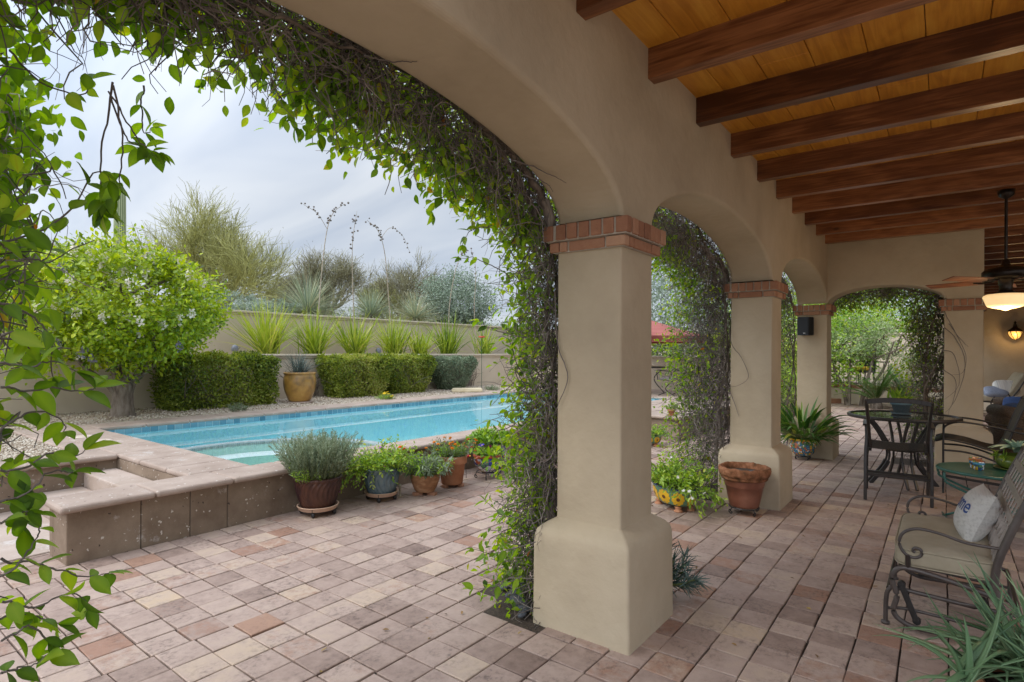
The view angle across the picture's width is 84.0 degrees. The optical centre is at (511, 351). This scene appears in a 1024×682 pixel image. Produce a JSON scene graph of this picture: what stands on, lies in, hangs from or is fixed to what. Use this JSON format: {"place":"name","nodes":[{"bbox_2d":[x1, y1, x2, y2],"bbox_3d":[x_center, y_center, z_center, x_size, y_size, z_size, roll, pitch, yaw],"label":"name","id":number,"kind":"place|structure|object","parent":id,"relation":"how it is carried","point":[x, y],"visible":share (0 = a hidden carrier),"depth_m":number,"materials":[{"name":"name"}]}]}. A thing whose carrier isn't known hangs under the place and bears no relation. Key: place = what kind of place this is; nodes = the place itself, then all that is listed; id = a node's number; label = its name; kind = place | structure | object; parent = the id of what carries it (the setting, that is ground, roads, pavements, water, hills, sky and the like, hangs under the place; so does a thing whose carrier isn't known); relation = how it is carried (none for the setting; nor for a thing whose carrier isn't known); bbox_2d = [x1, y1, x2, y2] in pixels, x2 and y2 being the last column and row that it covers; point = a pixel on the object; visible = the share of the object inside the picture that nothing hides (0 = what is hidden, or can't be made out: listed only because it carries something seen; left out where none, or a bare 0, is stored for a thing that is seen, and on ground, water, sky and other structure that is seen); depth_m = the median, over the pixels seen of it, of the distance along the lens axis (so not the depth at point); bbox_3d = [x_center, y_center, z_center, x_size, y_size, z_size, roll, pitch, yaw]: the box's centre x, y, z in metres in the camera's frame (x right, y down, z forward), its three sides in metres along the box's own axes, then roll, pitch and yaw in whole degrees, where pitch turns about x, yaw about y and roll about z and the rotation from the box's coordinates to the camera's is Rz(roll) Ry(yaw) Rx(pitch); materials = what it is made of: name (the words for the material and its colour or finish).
{"place":"outdoors","nodes":[
{"label":"outdoors","id":0,"kind":"place"},
{"bbox_2d":[0,383,539,460],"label":"gravel bed","id":1,"kind":"object","parent":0,"point":[160,411],"visible":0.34,"depth_m":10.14,"materials":[{"name":"gravel"}]},
{"bbox_2d":[0,223,239,417],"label":"laurel tree","id":2,"kind":"object","parent":1,"relation":"on","point":[117,326],"visible":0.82,"depth_m":8.91,"materials":[{"name":"green plant"}]},
{"bbox_2d":[146,349,281,411],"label":"clipped hedge","id":3,"kind":"object","parent":1,"relation":"on","point":[258,391],"visible":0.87,"depth_m":10.91,"materials":[{"name":"green plant"}]},
{"bbox_2d":[225,402,252,411],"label":"plant","id":4,"kind":"object","parent":1,"relation":"on","point":[239,407],"visible":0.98,"depth_m":10.50,"materials":[{"name":"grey plant"}]},
{"bbox_2d":[0,354,522,416],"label":"retaining wall","id":5,"kind":"structure","parent":1,"relation":"on","point":[71,402],"depth_m":10.61,"materials":[{"name":"paint"}]},
{"bbox_2d":[278,350,322,403],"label":"potted plant","id":6,"kind":"object","parent":1,"relation":"on","point":[299,384],"visible":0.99,"depth_m":12.01,"materials":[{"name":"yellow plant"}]},
{"bbox_2d":[313,351,393,397],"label":"clipped hedge","id":7,"kind":"object","parent":1,"relation":"on","point":[334,386],"visible":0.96,"depth_m":13.50,"materials":[{"name":"green plant"}]},
{"bbox_2d":[374,391,395,399],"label":"plant","id":8,"kind":"object","parent":1,"relation":"on","point":[385,396],"visible":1,"depth_m":13.16,"materials":[{"name":"green plant"}]},
{"bbox_2d":[374,352,437,393],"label":"clipped hedge","id":9,"kind":"object","parent":1,"relation":"on","point":[417,362],"visible":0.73,"depth_m":14.99,"materials":[{"name":"green plant"}]},
{"bbox_2d":[428,355,478,389],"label":"clipped hedge","id":10,"kind":"object","parent":1,"relation":"on","point":[458,379],"visible":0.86,"depth_m":16.39,"materials":[{"name":"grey plant"}]},
{"bbox_2d":[451,388,482,391],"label":"stone slab","id":11,"kind":"structure","parent":1,"relation":"on","point":[466,389],"depth_m":15.54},
{"bbox_2d":[0,0,934,328],"label":"sky","id":12,"kind":"structure","parent":0,"point":[264,169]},
{"bbox_2d":[0,403,1023,681],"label":"patio floor","id":13,"kind":"structure","parent":0,"point":[350,581],"depth_m":3.56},
{"bbox_2d":[0,468,151,563],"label":"pool steps","id":14,"kind":"structure","parent":13,"relation":"on","point":[111,478],"depth_m":5.35,"materials":[{"name":"stone"}]},
{"bbox_2d":[296,500,338,517],"bbox_3d":[-1.844,1.494,5.412,0.386,0.094,0.386,0,0,37],"label":"plant caddy","id":15,"kind":"object","parent":13,"relation":"on","point":[312,512],"visible":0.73,"depth_m":5.26,"materials":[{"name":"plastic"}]},
{"bbox_2d":[268,427,368,508],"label":"potted plant","id":16,"kind":"object","parent":15,"relation":"on","point":[318,468],"visible":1,"depth_m":5.25,"materials":[{"name":"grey plant"}]},
{"bbox_2d":[0,389,729,565],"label":"pool wall","id":17,"kind":"structure","parent":13,"relation":"on","point":[183,493],"depth_m":5.20,"materials":[{"name":"stone"}]},
{"bbox_2d":[364,488,398,502],"bbox_3d":[-1.364,1.496,5.945,0.352,0.094,0.352,0,0,37],"label":"plant caddy","id":18,"kind":"object","parent":13,"relation":"on","point":[378,497],"visible":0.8,"depth_m":5.81,"materials":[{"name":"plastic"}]},
{"bbox_2d":[338,434,422,494],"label":"potted plant","id":19,"kind":"object","parent":18,"relation":"on","point":[379,474],"visible":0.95,"depth_m":5.80,"materials":[{"name":"green plant"}]},
{"bbox_2d":[427,491,436,495],"bbox_3d":[-0.861,1.528,6.131,0.100,0.035,0.060,0,0,26],"label":"pot foot","id":20,"kind":"object","parent":13,"relation":"on","point":[434,493],"visible":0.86,"depth_m":6.10},
{"bbox_2d":[399,448,456,492],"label":"potted plant","id":21,"kind":"object","parent":20,"relation":"on","point":[425,473],"visible":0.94,"depth_m":6.05,"materials":[{"name":"green plant"}]},
{"bbox_2d":[474,470,498,479],"bbox_3d":[-0.303,1.503,6.954,0.269,0.089,0.271,0,0,37],"label":"plant stand","id":22,"kind":"object","parent":13,"relation":"on","point":[486,473],"visible":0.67,"depth_m":6.89,"materials":[{"name":"black metal"}]},
{"bbox_2d":[472,443,502,471],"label":"potted plant","id":23,"kind":"object","parent":22,"relation":"on","point":[478,458],"visible":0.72,"depth_m":6.84,"materials":[{"name":"plant"}]},
{"bbox_2d":[465,424,515,473],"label":"potted plant","id":24,"kind":"object","parent":13,"relation":"on","point":[477,434],"visible":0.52,"depth_m":7.22,"materials":[{"name":"green plant"}]},
{"bbox_2d":[320,499,888,671],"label":"leaf litter","id":25,"kind":"object","parent":13,"relation":"on","point":[696,567],"visible":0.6,"depth_m":3.34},
{"bbox_2d":[270,0,1023,655],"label":"covered patio","id":26,"kind":"structure","parent":13,"relation":"on","point":[826,154],"depth_m":3.28,"materials":[{"name":"beige paint"}]},
{"bbox_2d":[0,0,394,681],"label":"climbing vine","id":27,"kind":"object","parent":26,"relation":"attached to","point":[246,28],"visible":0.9,"depth_m":1.73,"materials":[{"name":"green plant"}]},
{"bbox_2d":[251,9,677,629],"bbox_3d":[0.148,0.125,3.564,0.866,3.465,3.804,0,0,37],"label":"climbing vine","id":28,"kind":"object","parent":26,"relation":"attached to","point":[479,163],"visible":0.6,"depth_m":3.15,"materials":[{"name":"green plant"}]},
{"bbox_2d":[651,207,748,501],"bbox_3d":[2.083,0.160,6.315,1.135,3.544,3.964,0,0,37],"label":"climbing vine","id":29,"kind":"object","parent":26,"relation":"attached to","point":[689,243],"visible":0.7,"depth_m":6.09,"materials":[{"name":"green plant"}]},
{"bbox_2d":[797,317,813,335],"bbox_3d":[4.384,-0.378,8.486,0.199,0.270,0.227,0,0,37],"label":"loudspeaker","id":30,"kind":"object","parent":26,"relation":"attached to","point":[805,325],"visible":1,"depth_m":8.41,"materials":[{"name":"black plastic"}]},
{"bbox_2d":[781,271,895,445],"bbox_3d":[4.268,0.169,8.605,3.215,3.393,1.615,0,0,-21],"label":"climbing vine","id":31,"kind":"object","parent":26,"relation":"attached to","point":[786,305],"visible":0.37,"depth_m":8.74,"materials":[{"name":"green plant"}]},
{"bbox_2d":[863,287,987,461],"bbox_3d":[5.981,0.300,8.233,1.076,3.278,1.481,0,0,-26],"label":"climbing vine","id":32,"kind":"object","parent":26,"relation":"attached to","point":[928,335],"visible":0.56,"depth_m":8.15,"materials":[{"name":"green plant"}]},
{"bbox_2d":[925,188,1023,310],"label":"ceiling fan","id":33,"kind":"object","parent":26,"relation":"hanging from","point":[1006,273],"visible":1,"depth_m":5.45,"materials":[{"name":"brown metal"}]},
{"bbox_2d":[1007,321,1022,340],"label":"wall sconce","id":34,"kind":"object","parent":26,"relation":"attached to","point":[1015,332],"depth_m":14.83,"materials":[{"name":"glass"}]},
{"bbox_2d":[654,498,662,503],"bbox_3d":[1.508,1.534,5.838,0.090,0.048,0.088,0,0,37],"label":"pot foot","id":35,"kind":"object","parent":13,"relation":"on","point":[657,501],"visible":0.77,"depth_m":5.81},
{"bbox_2d":[651,450,727,518],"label":"potted plant","id":36,"kind":"object","parent":35,"relation":"on","point":[671,486],"visible":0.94,"depth_m":5.50,"materials":[{"name":"plant"}]},
{"bbox_2d":[672,541,712,597],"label":"succulent","id":37,"kind":"object","parent":13,"relation":"on","point":[683,585],"visible":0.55,"depth_m":3.53,"materials":[{"name":"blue plant"}]},
{"bbox_2d":[728,504,759,516],"bbox_3d":[2.249,1.527,5.512,0.280,0.065,0.280,0,0,34],"label":"plant stand","id":38,"kind":"object","parent":13,"relation":"on","point":[757,510],"visible":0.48,"depth_m":5.41,"materials":[{"name":"black metal"}]},
{"bbox_2d":[718,461,771,508],"bbox_3d":[2.247,1.297,5.514,0.487,0.393,0.471,0,0,37],"label":"clay pot","id":39,"kind":"object","parent":38,"relation":"on","point":[744,486],"visible":1,"depth_m":5.38,"materials":[{"name":"ceramic"}]},
{"bbox_2d":[795,454,810,459],"bbox_3d":[4.252,1.543,8.317,0.210,0.053,0.210,0,0,39],"label":"plant stand","id":40,"kind":"object","parent":13,"relation":"on","point":[808,457],"visible":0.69,"depth_m":8.27,"materials":[{"name":"black metal"}]},
{"bbox_2d":[781,397,859,455],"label":"potted plant","id":41,"kind":"object","parent":40,"relation":"on","point":[802,442],"visible":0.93,"depth_m":8.15,"materials":[{"name":"green plant"}]},
{"bbox_2d":[836,363,904,408],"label":"sago palm","id":42,"kind":"object","parent":13,"relation":"on","point":[885,383],"visible":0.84,"depth_m":15.87,"materials":[{"name":"green plant"}]},
{"bbox_2d":[863,398,934,507],"bbox_3d":[4.127,1.023,6.092,0.625,1.098,0.744,0,0,33],"label":"sling chair","id":43,"kind":"object","parent":13,"relation":"on","point":[926,448],"visible":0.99,"depth_m":6.00,"materials":[{"name":"brown metal"}]},
{"bbox_2d":[870,369,938,409],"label":"sago palm","id":44,"kind":"object","parent":13,"relation":"on","point":[899,387],"visible":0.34,"depth_m":15.68,"materials":[{"name":"green plant"}]},
{"bbox_2d":[847,410,962,490],"bbox_3d":[4.641,1.170,6.767,1.136,0.840,1.136,0,0,37],"label":"patio table","id":45,"kind":"object","parent":13,"relation":"on","point":[889,417],"visible":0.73,"depth_m":6.68,"materials":[{"name":"brown metal"}]},
{"bbox_2d":[887,385,919,414],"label":"potted plant","id":46,"kind":"object","parent":45,"relation":"on","point":[901,408],"visible":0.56,"depth_m":6.84,"materials":[{"name":"green plant"}]},
{"bbox_2d":[889,365,943,408],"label":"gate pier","id":47,"kind":"structure","parent":13,"relation":"on","point":[896,366],"depth_m":16.28,"materials":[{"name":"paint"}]},
{"bbox_2d":[874,554,1023,681],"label":"potted plant","id":48,"kind":"object","parent":13,"relation":"on","point":[994,652],"visible":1,"depth_m":2.19,"materials":[{"name":"green plant"}]},
{"bbox_2d":[881,445,1023,637],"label":"glider bench","id":49,"kind":"object","parent":13,"relation":"on","point":[1001,534],"visible":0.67,"depth_m":3.16,"materials":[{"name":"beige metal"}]},
{"bbox_2d":[894,513,1000,580],"bbox_3d":[2.610,1.150,3.426,0.476,0.140,0.906,0,0,37],"label":"seat cushion","id":50,"kind":"object","parent":49,"relation":"on","point":[943,554],"visible":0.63,"depth_m":3.16,"materials":[{"name":"fabric"}]},
{"bbox_2d":[953,483,999,541],"bbox_3d":[2.755,0.964,3.379,0.209,0.305,0.421,0,0,37],"label":"throw pillow","id":51,"kind":"object","parent":50,"relation":"on","point":[976,513],"visible":0.98,"depth_m":3.25,"materials":[{"name":"fabric"}]},
{"bbox_2d":[929,372,1023,413],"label":"chaise lounge","id":52,"kind":"object","parent":13,"relation":"on","point":[1017,378],"visible":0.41,"depth_m":13.81,"materials":[{"name":"fabric"}]},
{"bbox_2d":[984,386,1008,397],"bbox_3d":[11.860,0.989,13.944,0.500,0.275,0.282,0,0,17],"label":"throw pillow","id":53,"kind":"object","parent":52,"relation":"on","point":[991,391],"visible":0.92,"depth_m":13.86,"materials":[{"name":"fabric"}]},
{"bbox_2d":[992,380,1020,395],"bbox_3d":[12.104,0.890,13.934,0.520,0.381,0.290,0,0,17],"label":"throw pillow","id":54,"kind":"object","parent":52,"relation":"on","point":[1006,385],"visible":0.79,"depth_m":13.90,"materials":[{"name":"beige fabric"}]},
{"bbox_2d":[934,396,1023,492],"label":"sling chair","id":55,"kind":"object","parent":13,"relation":"on","point":[1011,428],"visible":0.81,"depth_m":6.27,"materials":[{"name":"black metal"}]},
{"bbox_2d":[936,462,1022,517],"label":"side table","id":56,"kind":"object","parent":13,"relation":"on","point":[990,471],"visible":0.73,"depth_m":5.15,"materials":[{"name":"metal"}]},
{"bbox_2d":[972,460,984,470],"bbox_3d":[4.225,1.031,5.151,0.096,0.078,0.096,0,0,37],"label":"mug","id":57,"kind":"object","parent":56,"relation":"on","point":[978,465],"visible":1,"depth_m":5.12,"materials":[{"name":"ceramic"}]},
{"bbox_2d":[988,439,1023,471],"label":"potted plant","id":58,"kind":"object","parent":56,"relation":"on","point":[1004,461],"visible":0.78,"depth_m":5.15,"materials":[{"name":"green plant"}]},
{"bbox_2d":[987,403,1023,459],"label":"wicker chair","id":59,"kind":"object","parent":13,"relation":"on","point":[1001,414],"visible":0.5,"depth_m":7.40,"materials":[{"name":"brown wicker"}]},
{"bbox_2d":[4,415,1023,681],"bbox_3d":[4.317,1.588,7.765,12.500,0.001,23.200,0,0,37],"label":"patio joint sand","id":60,"kind":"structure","parent":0,"point":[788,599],"depth_m":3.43,"materials":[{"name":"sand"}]},
{"bbox_2d":[523,384,729,397],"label":"pool terrace","id":61,"kind":"structure","parent":0,"point":[655,392],"depth_m":15.93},
{"bbox_2d":[656,357,690,395],"bbox_3d":[4.219,0.639,14.795,0.603,1.031,0.709,0,0,-34],"label":"wrought iron chair","id":62,"kind":"object","parent":61,"relation":"on","point":[663,378],"visible":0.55,"depth_m":14.72,"materials":[{"name":"brown metal"}]},
{"bbox_2d":[651,320,704,343],"bbox_3d":[3.700,0.091,15.709,3.057,2.100,3.057,0,0,37],"label":"parasol","id":63,"kind":"object","parent":61,"relation":"on","point":[657,330],"visible":0.17,"depth_m":14.56,"materials":[{"name":"red fabric"}]},
{"bbox_2d":[469,458,925,633],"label":"planting soil","id":64,"kind":"structure","parent":0,"point":[501,613],"depth_m":3.40,"materials":[{"name":"soil"}]},
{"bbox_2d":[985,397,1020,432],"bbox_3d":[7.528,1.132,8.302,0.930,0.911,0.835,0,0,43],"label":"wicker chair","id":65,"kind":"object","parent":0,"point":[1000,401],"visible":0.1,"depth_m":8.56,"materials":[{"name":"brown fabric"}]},
{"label":"desert slope","id":66,"kind":"structure","parent":0,"visible":0},
{"bbox_2d":[22,233,123,298],"bbox_3d":[-17.635,-3.088,22.790,3.829,3.117,4.046,0,0,-22],"label":"palo verde tree","id":67,"kind":"object","parent":66,"relation":"on","point":[105,282],"visible":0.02,"depth_m":22.50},
{"bbox_2d":[113,193,125,286],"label":"saguaro cactus","id":68,"kind":"object","parent":66,"relation":"on","point":[121,208],"visible":0.19,"depth_m":28.85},
{"bbox_2d":[115,180,303,309],"bbox_3d":[-11.640,-3.639,22.849,8.528,5.935,7.246,0,0,6],"label":"palo verde tree","id":69,"kind":"object","parent":66,"relation":"on","point":[224,257],"visible":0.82,"depth_m":21.39,"materials":[{"name":"plant"}]},
{"bbox_2d":[191,289,263,310],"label":"sage shrub","id":70,"kind":"object","parent":66,"relation":"on","point":[240,298],"visible":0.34,"depth_m":14.65,"materials":[{"name":"plant"}]},
{"bbox_2d":[228,296,301,313],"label":"sage shrub","id":71,"kind":"object","parent":66,"relation":"on","point":[289,306],"visible":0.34,"depth_m":15.88,"materials":[{"name":"plant"}]},
{"bbox_2d":[0,301,555,353],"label":"retaining wall","id":72,"kind":"structure","parent":66,"relation":"on","point":[220,343],"depth_m":16.00,"materials":[{"name":"paint"}]},
{"bbox_2d":[260,269,338,314],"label":"palo verde tree","id":73,"kind":"object","parent":66,"relation":"on","point":[292,292],"visible":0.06,"depth_m":29.73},
{"bbox_2d":[262,265,350,316],"bbox_3d":[-6.191,-1.676,17.181,2.988,2.016,3.004,0,0,37],"label":"sotol","id":74,"kind":"object","parent":66,"relation":"on","point":[308,300],"visible":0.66,"depth_m":16.97,"materials":[{"name":"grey plant"}]},
{"bbox_2d":[277,241,378,315],"bbox_3d":[-7.367,-2.726,22.282,4.207,3.130,4.033,0,0,37],"label":"palo verde tree","id":75,"kind":"object","parent":66,"relation":"on","point":[339,273],"visible":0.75,"depth_m":21.97,"materials":[{"name":"plant"}]},
{"bbox_2d":[143,284,551,328],"bbox_3d":[-22.968,-2.433,45.733,61.828,3.040,77.078,0,0,37],"label":"desert scrub","id":76,"kind":"object","parent":66,"relation":"on","point":[378,318],"visible":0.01,"depth_m":26.20,"materials":[{"name":"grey plant"}]},
{"bbox_2d":[339,283,399,319],"bbox_3d":[-4.618,-1.513,18.709,2.352,1.450,2.326,0,0,37],"label":"sotol","id":77,"kind":"object","parent":66,"relation":"on","point":[372,307],"visible":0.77,"depth_m":18.51,"materials":[{"name":"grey plant"}]},
{"bbox_2d":[351,278,414,318],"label":"palo verde tree","id":78,"kind":"object","parent":66,"relation":"on","point":[392,297],"visible":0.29,"depth_m":31.39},
{"bbox_2d":[354,245,461,319],"bbox_3d":[-4.241,-2.327,23.968,4.922,3.980,4.093,0,0,-25],"label":"palo verde tree","id":79,"kind":"object","parent":66,"relation":"on","point":[400,278],"visible":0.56,"depth_m":23.53,"materials":[{"name":"plant"}]},
{"bbox_2d":[386,289,443,322],"bbox_3d":[-3.427,-1.526,20.270,2.419,1.616,2.391,0,0,37],"label":"sotol","id":80,"kind":"object","parent":66,"relation":"on","point":[414,314],"visible":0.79,"depth_m":20.09,"materials":[{"name":"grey plant"}]},
{"bbox_2d":[408,261,509,325],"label":"willow tree","id":81,"kind":"object","parent":66,"relation":"on","point":[465,309],"visible":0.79,"depth_m":22.35,"materials":[{"name":"plant"}]},
{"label":"planter soil","id":82,"kind":"structure","parent":0,"visible":0},
{"bbox_2d":[215,292,308,353],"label":"strappy yucca","id":83,"kind":"object","parent":82,"relation":"on","point":[269,337],"visible":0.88,"depth_m":13.24,"materials":[{"name":"plant"}]},
{"bbox_2d":[278,202,350,353],"bbox_3d":[-5.004,-1.926,14.381,1.840,4.151,2.113,0,0,37],"label":"strappy yucca","id":84,"kind":"object","parent":82,"relation":"on","point":[316,343],"visible":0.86,"depth_m":14.29,"materials":[{"name":"plant"}]},
{"bbox_2d":[314,213,386,353],"bbox_3d":[-4.304,-1.828,15.464,2.069,3.968,1.996,0,0,-17],"label":"strappy yucca","id":85,"kind":"object","parent":82,"relation":"on","point":[357,342],"visible":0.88,"depth_m":15.30,"materials":[{"name":"plant"}]},
{"bbox_2d":[365,218,422,353],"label":"strappy yucca","id":86,"kind":"object","parent":82,"relation":"on","point":[397,344],"visible":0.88,"depth_m":16.37,"materials":[{"name":"plant"}]},
{"bbox_2d":[403,322,438,353],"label":"strappy yucca","id":87,"kind":"object","parent":82,"relation":"on","point":[420,343],"visible":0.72,"depth_m":17.23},
{"bbox_2d":[417,250,480,353],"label":"strappy yucca","id":88,"kind":"object","parent":82,"relation":"on","point":[446,346],"visible":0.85,"depth_m":18.18,"materials":[{"name":"plant"}]},
{"bbox_2d":[464,248,501,353],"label":"strappy yucca","id":89,"kind":"object","parent":82,"relation":"on","point":[486,347],"visible":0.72,"depth_m":19.55,"materials":[{"name":"plant"}]},
{"label":"ground","id":90,"kind":"structure","parent":0,"visible":0},
{"bbox_2d":[106,393,659,464],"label":"swimming pool","id":91,"kind":"structure","parent":90,"relation":"in","point":[248,443],"depth_m":10.07,"materials":[{"name":"liquid"}]},
{"bbox_2d":[215,394,653,424],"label":"pool water","id":92,"kind":"structure","parent":91,"relation":"in","point":[477,407],"depth_m":11.54,"materials":[{"name":"liquid"}]},
{"bbox_2d":[517,334,730,376],"bbox_3d":[3.912,0.278,18.732,8.955,1.701,1.384,0,0,37],"label":"clipped hedge","id":93,"kind":"object","parent":90,"relation":"on","point":[665,344],"visible":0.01,"depth_m":17.78,"materials":[{"name":"green plant"}]},
{"bbox_2d":[524,355,730,391],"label":"retaining wall","id":94,"kind":"structure","parent":90,"relation":"on","point":[661,362],"depth_m":17.11,"materials":[{"name":"paint"}]},
{"bbox_2d":[651,260,730,355],"bbox_3d":[5.253,-0.973,20.514,7.430,5.815,6.476,0,0,37],"label":"willow tree","id":95,"kind":"object","parent":90,"relation":"on","point":[658,292],"visible":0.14,"depth_m":19.52,"materials":[{"name":"plant"}]},
{"bbox_2d":[729,354,796,413],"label":"garden shrub","id":96,"kind":"object","parent":90,"relation":"on","point":[788,381],"visible":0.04,"depth_m":12.76,"materials":[{"name":"green plant"}]},
{"bbox_2d":[690,276,907,397],"bbox_3d":[9.277,-0.493,18.804,7.532,5.568,6.208,0,0,37],"label":"palo verde tree","id":97,"kind":"object","parent":90,"relation":"on","point":[846,369],"visible":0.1,"depth_m":17.06,"materials":[{"name":"green plant"}]},
{"bbox_2d":[730,332,934,380],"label":"garden wall","id":98,"kind":"structure","parent":90,"relation":"on","point":[880,364],"depth_m":20.78,"materials":[{"name":"paint"}]},
{"bbox_2d":[782,289,934,332],"bbox_3d":[14.592,-0.894,23.456,8.568,5.762,6.024,0,0,37],"label":"pittosporum tree","id":99,"kind":"object","parent":90,"relation":"on","point":[894,318],"visible":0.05,"depth_m":22.37,"materials":[{"name":"green plant"}]},
{"bbox_2d":[831,312,908,405],"bbox_3d":[10.357,0.219,17.180,2.760,2.895,2.454,0,0,8],"label":"laurel tree","id":100,"kind":"object","parent":90,"relation":"on","point":[876,355],"visible":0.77,"depth_m":16.76,"materials":[{"name":"green plant"}]},
{"bbox_2d":[831,379,992,412],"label":"terrace wall","id":101,"kind":"structure","parent":90,"relation":"on","point":[855,398],"depth_m":17.37,"materials":[{"name":"paint"}]},
{"bbox_2d":[834,361,889,384],"bbox_3d":[9.951,0.655,18.238,0.040,0.736,3.750,0,0,-40],"label":"railing","id":102,"kind":"object","parent":101,"relation":"on","point":[860,370],"visible":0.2,"depth_m":17.37,"materials":[{"name":"black metal"}]},
{"bbox_2d":[886,342,943,406],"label":"garden shrub","id":103,"kind":"object","parent":90,"relation":"on","point":[902,362],"visible":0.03,"depth_m":16.55,"materials":[{"name":"green plant"}]},
{"bbox_3d":[-0.762,1.529,6.468,0.056,0.035,0.064,0,0,44],"label":"pot foot","id":104,"kind":"object","parent":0,"visible":0},
{"bbox_2d":[425,435,477,484],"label":"potted plant","id":105,"kind":"object","parent":104,"relation":"on","point":[459,453],"visible":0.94,"depth_m":6.44,"materials":[{"name":"orange plant"}]},
{"bbox_3d":[2.395,1.538,9.550,0.090,0.048,0.088,0,0,37],"label":"pot foot","id":106,"kind":"object","parent":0,"visible":0},
{"bbox_2d":[651,422,670,443],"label":"potted plant","id":107,"kind":"object","parent":106,"relation":"on","point":[658,432],"visible":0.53,"depth_m":9.37,"materials":[{"name":"plant"}]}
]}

